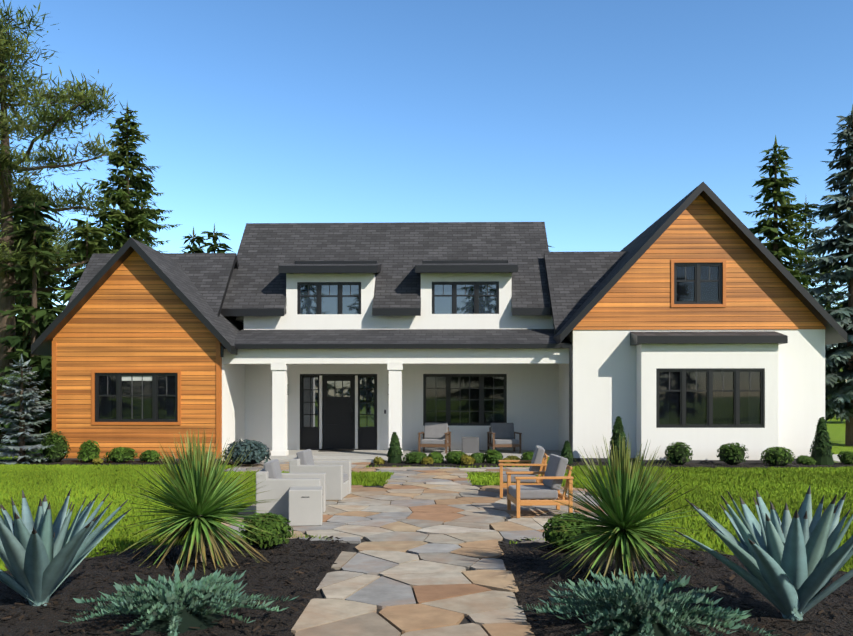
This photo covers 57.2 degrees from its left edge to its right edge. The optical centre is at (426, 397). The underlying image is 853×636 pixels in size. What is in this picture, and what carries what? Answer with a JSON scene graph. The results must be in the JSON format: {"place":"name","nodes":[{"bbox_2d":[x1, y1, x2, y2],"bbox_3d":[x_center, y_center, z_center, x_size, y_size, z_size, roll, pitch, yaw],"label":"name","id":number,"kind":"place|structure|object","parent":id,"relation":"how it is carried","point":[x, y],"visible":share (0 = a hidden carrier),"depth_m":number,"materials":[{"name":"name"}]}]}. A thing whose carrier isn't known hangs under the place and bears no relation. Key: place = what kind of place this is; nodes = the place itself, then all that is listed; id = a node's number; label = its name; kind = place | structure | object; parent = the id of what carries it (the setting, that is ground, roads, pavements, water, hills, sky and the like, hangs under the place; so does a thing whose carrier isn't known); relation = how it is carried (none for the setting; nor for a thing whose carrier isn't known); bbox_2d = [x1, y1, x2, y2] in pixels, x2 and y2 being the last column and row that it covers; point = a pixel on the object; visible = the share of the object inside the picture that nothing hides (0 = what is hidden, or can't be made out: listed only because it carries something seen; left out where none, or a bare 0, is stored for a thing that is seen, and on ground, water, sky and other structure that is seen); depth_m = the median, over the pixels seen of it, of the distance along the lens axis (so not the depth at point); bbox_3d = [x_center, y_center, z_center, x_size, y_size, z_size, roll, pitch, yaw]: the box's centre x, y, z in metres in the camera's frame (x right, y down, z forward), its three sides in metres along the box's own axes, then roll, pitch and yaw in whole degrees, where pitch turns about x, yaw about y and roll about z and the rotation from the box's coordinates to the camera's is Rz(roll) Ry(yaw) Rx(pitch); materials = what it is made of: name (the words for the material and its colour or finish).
{"place":"outdoors","nodes":[
{"label":"outdoors","id":0,"kind":"place"},
{"bbox_2d":[221,462,607,635],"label":"flagstone path","id":1,"kind":"structure","parent":0,"point":[450,592],"depth_m":8.87,"materials":[{"name":"beige stone"}]},
{"bbox_2d":[256,459,325,519],"bbox_3d":[-2.019,1.362,11.763,0.924,0.834,1.000,0,0,-3],"label":"concrete chair","id":2,"kind":"object","parent":1,"relation":"on","point":[275,481],"visible":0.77,"depth_m":11.26,"materials":[{"name":"white concrete"}]},
{"bbox_2d":[289,486,322,525],"bbox_3d":[-1.704,1.528,11.055,0.464,0.500,0.464,0,0,-7],"label":"side table","id":3,"kind":"object","parent":1,"relation":"on","point":[305,505],"visible":1,"depth_m":10.83,"materials":[{"name":"grey concrete"}]},
{"bbox_2d":[289,449,350,499],"bbox_3d":[-1.893,1.362,14.061,0.924,0.834,1.000,0,0,4],"label":"concrete chair","id":4,"kind":"object","parent":1,"relation":"on","point":[338,480],"visible":0.67,"depth_m":13.59,"materials":[{"name":"white concrete"}]},
{"bbox_2d":[499,445,547,497],"bbox_3d":[1.750,1.331,14.223,0.874,0.890,0.884,0,0,5],"label":"teak chair","id":5,"kind":"object","parent":1,"relation":"on","point":[538,462],"visible":0.81,"depth_m":13.85,"materials":[{"name":"orange wood"}]},
{"bbox_2d":[506,454,573,517],"bbox_3d":[1.716,1.331,11.973,0.874,0.890,0.884,0,0,-4],"label":"teak chair","id":6,"kind":"object","parent":1,"relation":"on","point":[518,495],"visible":1,"depth_m":11.63,"materials":[{"name":"orange wood"}]},
{"bbox_2d":[0,414,852,571],"bbox_3d":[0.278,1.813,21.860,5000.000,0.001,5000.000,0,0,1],"label":"lawn","id":7,"kind":"structure","parent":0,"point":[836,428],"depth_m":30.88,"materials":[{"name":"green plant"}]},
{"bbox_2d":[0,195,69,445],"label":"tree","id":8,"kind":"object","parent":7,"relation":"on","point":[31,217],"visible":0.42,"depth_m":30.48,"materials":[{"name":"green plant"}]},
{"bbox_2d":[0,108,72,315],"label":"conifer tree","id":9,"kind":"object","parent":7,"relation":"on","point":[22,179],"visible":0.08,"depth_m":47.84,"materials":[{"name":"green plant"}]},
{"bbox_2d":[14,207,58,393],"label":"tree","id":10,"kind":"object","parent":7,"relation":"on","point":[30,296],"visible":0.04,"depth_m":44.87,"materials":[{"name":"green plant"}]},
{"bbox_2d":[13,173,62,433],"bbox_3d":[-18.409,-4.306,36.485,4.997,12.381,5.034,0,0,1],"label":"tree","id":11,"kind":"object","parent":7,"relation":"on","point":[17,217],"visible":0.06,"depth_m":36.19,"materials":[{"name":"green plant"}]},
{"bbox_2d":[0,0,131,442],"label":"pine","id":12,"kind":"object","parent":7,"relation":"on","point":[8,57],"visible":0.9,"depth_m":31.00,"materials":[{"name":"green plant"}]},
{"bbox_2d":[57,226,97,304],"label":"tree","id":13,"kind":"object","parent":7,"relation":"on","point":[63,300],"visible":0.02,"depth_m":78.25,"materials":[{"name":"green plant"}]},
{"bbox_2d":[54,218,114,310],"bbox_3d":[-14.064,-2.587,32.272,3.702,9.789,4.082,0,0,-45],"label":"tree","id":14,"kind":"object","parent":7,"relation":"on","point":[95,232],"visible":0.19,"depth_m":32.07,"materials":[{"name":"green plant"}]},
{"bbox_2d":[0,460,239,465],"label":"mulch bed","id":15,"kind":"object","parent":7,"relation":"on","point":[69,462],"visible":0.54,"depth_m":21.05,"materials":[{"name":"brown soil"}]},
{"bbox_2d":[0,355,53,463],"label":"blue spruce","id":16,"kind":"object","parent":15,"relation":"on","point":[21,447],"visible":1,"depth_m":21.16,"materials":[{"name":"green plant"}]},
{"bbox_2d":[40,430,70,462],"bbox_3d":[-10.139,1.333,21.374,0.775,0.901,0.797,0,0,-35],"label":"shrub","id":17,"kind":"object","parent":15,"relation":"on","point":[58,451],"visible":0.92,"depth_m":21.18,"materials":[{"name":"green plant"}]},
{"bbox_2d":[76,440,100,462],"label":"shrub","id":18,"kind":"object","parent":15,"relation":"on","point":[90,451],"visible":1,"depth_m":21.13,"materials":[{"name":"green plant"}]},
{"bbox_2d":[92,458,102,463],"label":"bed plant","id":19,"kind":"object","parent":15,"relation":"on","point":[97,461],"visible":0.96,"depth_m":20.71,"materials":[{"name":"yellow plant"}]},
{"bbox_2d":[103,447,137,461],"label":"shrub","id":20,"kind":"object","parent":15,"relation":"on","point":[119,454],"visible":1,"depth_m":21.06,"materials":[{"name":"green plant"}]},
{"bbox_2d":[138,450,161,461],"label":"shrub","id":21,"kind":"object","parent":15,"relation":"on","point":[149,455],"visible":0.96,"depth_m":21.06,"materials":[{"name":"green plant"}]},
{"bbox_2d":[162,456,174,462],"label":"gold shrub","id":22,"kind":"object","parent":15,"relation":"on","point":[172,459],"visible":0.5,"depth_m":21.00,"materials":[{"name":"green plant"}]},
{"bbox_2d":[222,439,270,463],"bbox_3d":[-4.693,1.417,20.474,1.302,0.656,1.222,0,0,1],"label":"globe spruce","id":23,"kind":"object","parent":15,"relation":"on","point":[258,453],"visible":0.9,"depth_m":20.14,"materials":[{"name":"green plant"}]},
{"bbox_2d":[60,103,182,300],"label":"fir","id":24,"kind":"object","parent":7,"relation":"on","point":[133,220],"visible":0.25,"depth_m":47.00,"materials":[{"name":"green plant"}]},
{"bbox_2d":[131,167,166,252],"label":"tree","id":25,"kind":"object","parent":7,"relation":"on","point":[148,237],"visible":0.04,"depth_m":62.44,"materials":[{"name":"green plant"}]},
{"bbox_2d":[0,538,350,635],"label":"mulch bed","id":26,"kind":"object","parent":7,"relation":"on","point":[51,615],"visible":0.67,"depth_m":7.28,"materials":[{"name":"brown soil"}]},
{"bbox_2d":[0,489,130,605],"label":"agave","id":27,"kind":"object","parent":26,"relation":"on","point":[42,556],"visible":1,"depth_m":6.44,"materials":[{"name":"green plant"}]},
{"bbox_2d":[58,563,297,635],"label":"juniper","id":28,"kind":"object","parent":26,"relation":"on","point":[169,611],"visible":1,"depth_m":6.03,"materials":[{"name":"green plant"}]},
{"bbox_2d":[113,428,277,575],"bbox_3d":[-2.449,1.037,8.421,1.740,1.503,1.731,0,0,-16],"label":"yucca","id":29,"kind":"object","parent":26,"relation":"on","point":[197,497],"visible":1,"depth_m":8.23,"materials":[{"name":"green plant"}]},
{"bbox_2d":[239,512,293,548],"bbox_3d":[-1.882,1.554,9.218,0.639,0.415,0.640,0,0,1],"label":"boxwood","id":30,"kind":"object","parent":26,"relation":"on","point":[278,527],"depth_m":9.03,"materials":[{"name":"green plant"}]},
{"bbox_2d":[0,535,852,635],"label":"mulch chips","id":31,"kind":"object","parent":26,"relation":"on","point":[331,556],"visible":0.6,"depth_m":7.19,"materials":[{"name":"black wood"}]},
{"bbox_2d":[179,226,206,252],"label":"tree","id":32,"kind":"object","parent":7,"relation":"on","point":[194,248],"visible":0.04,"depth_m":53.10,"materials":[{"name":"green plant"}]},
{"bbox_2d":[200,223,234,252],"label":"tree","id":33,"kind":"object","parent":7,"relation":"on","point":[213,247],"visible":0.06,"depth_m":68.43,"materials":[{"name":"green plant"}]},
{"bbox_2d":[246,463,591,635],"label":"path bedding","id":34,"kind":"object","parent":7,"relation":"on","point":[465,620],"depth_m":9.44,"materials":[{"name":"grey gravel"}]},
{"bbox_2d":[0,463,852,571],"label":"lawn","id":35,"kind":"structure","parent":7,"relation":"on","point":[54,484],"depth_m":14.90,"materials":[{"name":"green plant"}]},
{"bbox_2d":[31,182,846,463],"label":"house","id":36,"kind":"structure","parent":7,"relation":"on","point":[702,322],"depth_m":22.12,"materials":[{"name":"white paint"}]},
{"bbox_2d":[418,423,450,452],"bbox_3d":[0.250,1.209,23.608,0.884,0.890,0.874,0,0,9],"label":"porch chair","id":37,"kind":"object","parent":36,"relation":"on","point":[436,434],"visible":1,"depth_m":23.75,"materials":[{"name":"grey fabric"}]},
{"bbox_2d":[462,437,478,452],"bbox_3d":[1.319,1.423,23.536,0.500,0.460,0.500,0,0,1],"label":"porch table","id":38,"kind":"object","parent":36,"relation":"on","point":[470,444],"visible":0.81,"depth_m":23.29,"materials":[{"name":"grey concrete"}]},
{"bbox_2d":[487,423,521,452],"bbox_3d":[2.340,1.209,23.558,0.884,0.890,0.874,0,0,-7],"label":"porch chair","id":39,"kind":"object","parent":36,"relation":"on","point":[502,434],"visible":0.94,"depth_m":23.70,"materials":[{"name":"grey fabric"}]},
{"bbox_2d":[369,460,572,467],"bbox_3d":[1.185,1.772,21.113,5.350,0.058,1.950,0,0,1],"label":"mulch bed","id":40,"kind":"object","parent":7,"relation":"on","point":[445,463],"visible":0.38,"depth_m":20.48,"materials":[{"name":"brown soil"}]},
{"bbox_2d":[373,456,384,464],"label":"bed plant","id":41,"kind":"object","parent":40,"relation":"on","point":[377,460],"visible":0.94,"depth_m":20.57,"materials":[{"name":"yellow plant"}]},
{"bbox_2d":[387,432,402,462],"bbox_3d":[-0.857,1.353,21.141,0.468,0.862,0.438,0,0,1],"label":"arborvitae","id":42,"kind":"object","parent":40,"relation":"on","point":[394,453],"visible":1,"depth_m":21.03,"materials":[{"name":"green plant"}]},
{"bbox_2d":[403,451,426,463],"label":"shrub","id":43,"kind":"object","parent":40,"relation":"on","point":[416,457],"visible":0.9,"depth_m":20.76,"materials":[{"name":"green plant"}]},
{"bbox_2d":[421,456,433,463],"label":"bed plant","id":44,"kind":"object","parent":40,"relation":"on","point":[427,460],"visible":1,"depth_m":20.52,"materials":[{"name":"yellow plant"}]},
{"bbox_2d":[428,451,443,462],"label":"shrub","id":45,"kind":"object","parent":40,"relation":"on","point":[437,457],"visible":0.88,"depth_m":20.91,"materials":[{"name":"green plant"}]},
{"bbox_2d":[445,451,465,463],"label":"shrub","id":46,"kind":"object","parent":40,"relation":"on","point":[454,457],"visible":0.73,"depth_m":20.73,"materials":[{"name":"green plant"}]},
{"bbox_2d":[461,454,474,464],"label":"bed plant","id":47,"kind":"object","parent":40,"relation":"on","point":[466,459],"visible":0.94,"depth_m":20.45,"materials":[{"name":"yellow plant"}]},
{"bbox_2d":[471,452,485,462],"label":"shrub","id":48,"kind":"object","parent":40,"relation":"on","point":[479,457],"visible":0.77,"depth_m":20.88,"materials":[{"name":"green plant"}]},
{"bbox_2d":[484,449,503,463],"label":"shrub","id":49,"kind":"object","parent":40,"relation":"on","point":[494,456],"visible":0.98,"depth_m":20.79,"materials":[{"name":"green plant"}]},
{"bbox_2d":[506,455,519,463],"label":"gold shrub","id":50,"kind":"object","parent":40,"relation":"on","point":[512,457],"visible":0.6,"depth_m":20.85,"materials":[{"name":"green plant"}]},
{"bbox_2d":[520,451,533,463],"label":"shrub","id":51,"kind":"object","parent":40,"relation":"on","point":[527,455],"visible":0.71,"depth_m":20.89,"materials":[{"name":"green plant"}]},
{"bbox_2d":[561,440,572,463],"bbox_3d":[3.815,1.470,21.224,0.385,0.627,0.361,0,0,1],"label":"arborvitae","id":52,"kind":"object","parent":40,"relation":"on","point":[566,451],"visible":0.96,"depth_m":21.13,"materials":[{"name":"green plant"}]},
{"bbox_2d":[499,543,852,635],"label":"mulch bed","id":53,"kind":"object","parent":7,"relation":"on","point":[844,621],"visible":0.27,"depth_m":7.05,"materials":[{"name":"brown soil"}]},
{"bbox_2d":[541,512,599,550],"bbox_3d":[1.677,1.550,9.069,0.712,0.448,0.647,0,0,1],"label":"boxwood","id":54,"kind":"object","parent":53,"relation":"on","point":[553,536],"depth_m":8.88,"materials":[{"name":"green plant"}]},
{"bbox_2d":[538,433,709,594],"bbox_3d":[1.917,1.066,7.627,1.704,1.445,1.719,0,0,1],"label":"yucca","id":55,"kind":"object","parent":53,"relation":"on","point":[626,505],"visible":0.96,"depth_m":7.46,"materials":[{"name":"green plant"}]},
{"bbox_2d":[514,568,778,635],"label":"juniper","id":56,"kind":"object","parent":53,"relation":"on","point":[628,610],"visible":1,"depth_m":5.81,"materials":[{"name":"green plant"}]},
{"bbox_2d":[673,486,852,620],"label":"agave","id":57,"kind":"object","parent":53,"relation":"on","point":[793,566],"visible":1,"depth_m":6.00,"materials":[{"name":"green plant"}]},
{"bbox_2d":[571,462,852,468],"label":"mulch bed","id":58,"kind":"object","parent":7,"relation":"on","point":[763,465],"visible":0.42,"depth_m":20.32,"materials":[{"name":"brown soil"}]},
{"bbox_2d":[609,416,628,461],"bbox_3d":[5.122,1.132,20.794,0.595,1.302,0.589,0,0,1],"label":"arborvitae","id":59,"kind":"object","parent":58,"relation":"on","point":[618,435],"visible":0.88,"depth_m":20.68,"materials":[{"name":"green plant"}]},
{"bbox_2d":[665,442,693,464],"bbox_3d":[6.617,1.467,20.484,0.760,0.633,0.917,0,0,1],"label":"shrub","id":60,"kind":"object","parent":58,"relation":"on","point":[678,453],"visible":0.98,"depth_m":20.23,"materials":[{"name":"green plant"}]},
{"bbox_2d":[716,442,748,464],"bbox_3d":[7.952,1.459,20.405,0.734,0.589,0.773,0,0,-42],"label":"shrub","id":61,"kind":"object","parent":58,"relation":"on","point":[732,454],"visible":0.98,"depth_m":20.20,"materials":[{"name":"green plant"}]},
{"bbox_2d":[760,446,794,465],"bbox_3d":[9.122,1.525,20.354,0.844,0.517,0.953,0,0,1],"label":"shrub","id":62,"kind":"object","parent":58,"relation":"on","point":[777,456],"visible":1,"depth_m":20.09,"materials":[{"name":"green plant"}]},
{"bbox_2d":[796,455,816,464],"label":"shrub","id":63,"kind":"object","parent":58,"relation":"on","point":[804,459],"visible":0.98,"depth_m":20.48,"materials":[{"name":"green plant"}]},
{"bbox_2d":[809,417,833,464],"bbox_3d":[10.452,1.145,20.669,0.601,1.278,0.600,0,0,-44],"label":"arborvitae","id":64,"kind":"object","parent":58,"relation":"on","point":[821,453],"visible":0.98,"depth_m":20.52,"materials":[{"name":"green plant"}]},
{"bbox_2d":[837,451,852,463],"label":"shrub","id":65,"kind":"object","parent":58,"relation":"on","point":[845,457],"visible":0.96,"depth_m":20.57,"materials":[{"name":"green plant"}]},
{"bbox_2d":[744,135,817,288],"bbox_3d":[14.853,-4.744,33.736,4.892,13.114,4.456,0,0,1],"label":"spruce","id":66,"kind":"object","parent":7,"relation":"on","point":[775,247],"visible":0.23,"depth_m":33.30,"materials":[{"name":"green plant"}]},
{"bbox_2d":[788,202,837,399],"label":"tree","id":67,"kind":"object","parent":7,"relation":"on","point":[806,209],"visible":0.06,"depth_m":70.82,"materials":[{"name":"green plant"}]},
{"bbox_2d":[791,104,852,445],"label":"blue spruce","id":68,"kind":"object","parent":7,"relation":"on","point":[840,404],"visible":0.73,"depth_m":29.38,"materials":[{"name":"green plant"}]},
{"bbox_2d":[813,263,846,398],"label":"tree","id":69,"kind":"object","parent":7,"relation":"on","point":[830,284],"visible":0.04,"depth_m":73.33,"materials":[{"name":"green plant"}]},
{"bbox_2d":[825,195,848,382],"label":"tree","id":70,"kind":"object","parent":7,"relation":"on","point":[837,307],"visible":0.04,"depth_m":55.60,"materials":[{"name":"green plant"}]},
{"bbox_2d":[0,0,852,387],"label":"sky","id":71,"kind":"structure","parent":0,"point":[588,120],"materials":[{"name":"blue"}]},
{"bbox_2d":[832,454,839,461],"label":"driveway","id":72,"kind":"structure","parent":0,"point":[835,458],"depth_m":22.89,"materials":[{"name":"concrete"}]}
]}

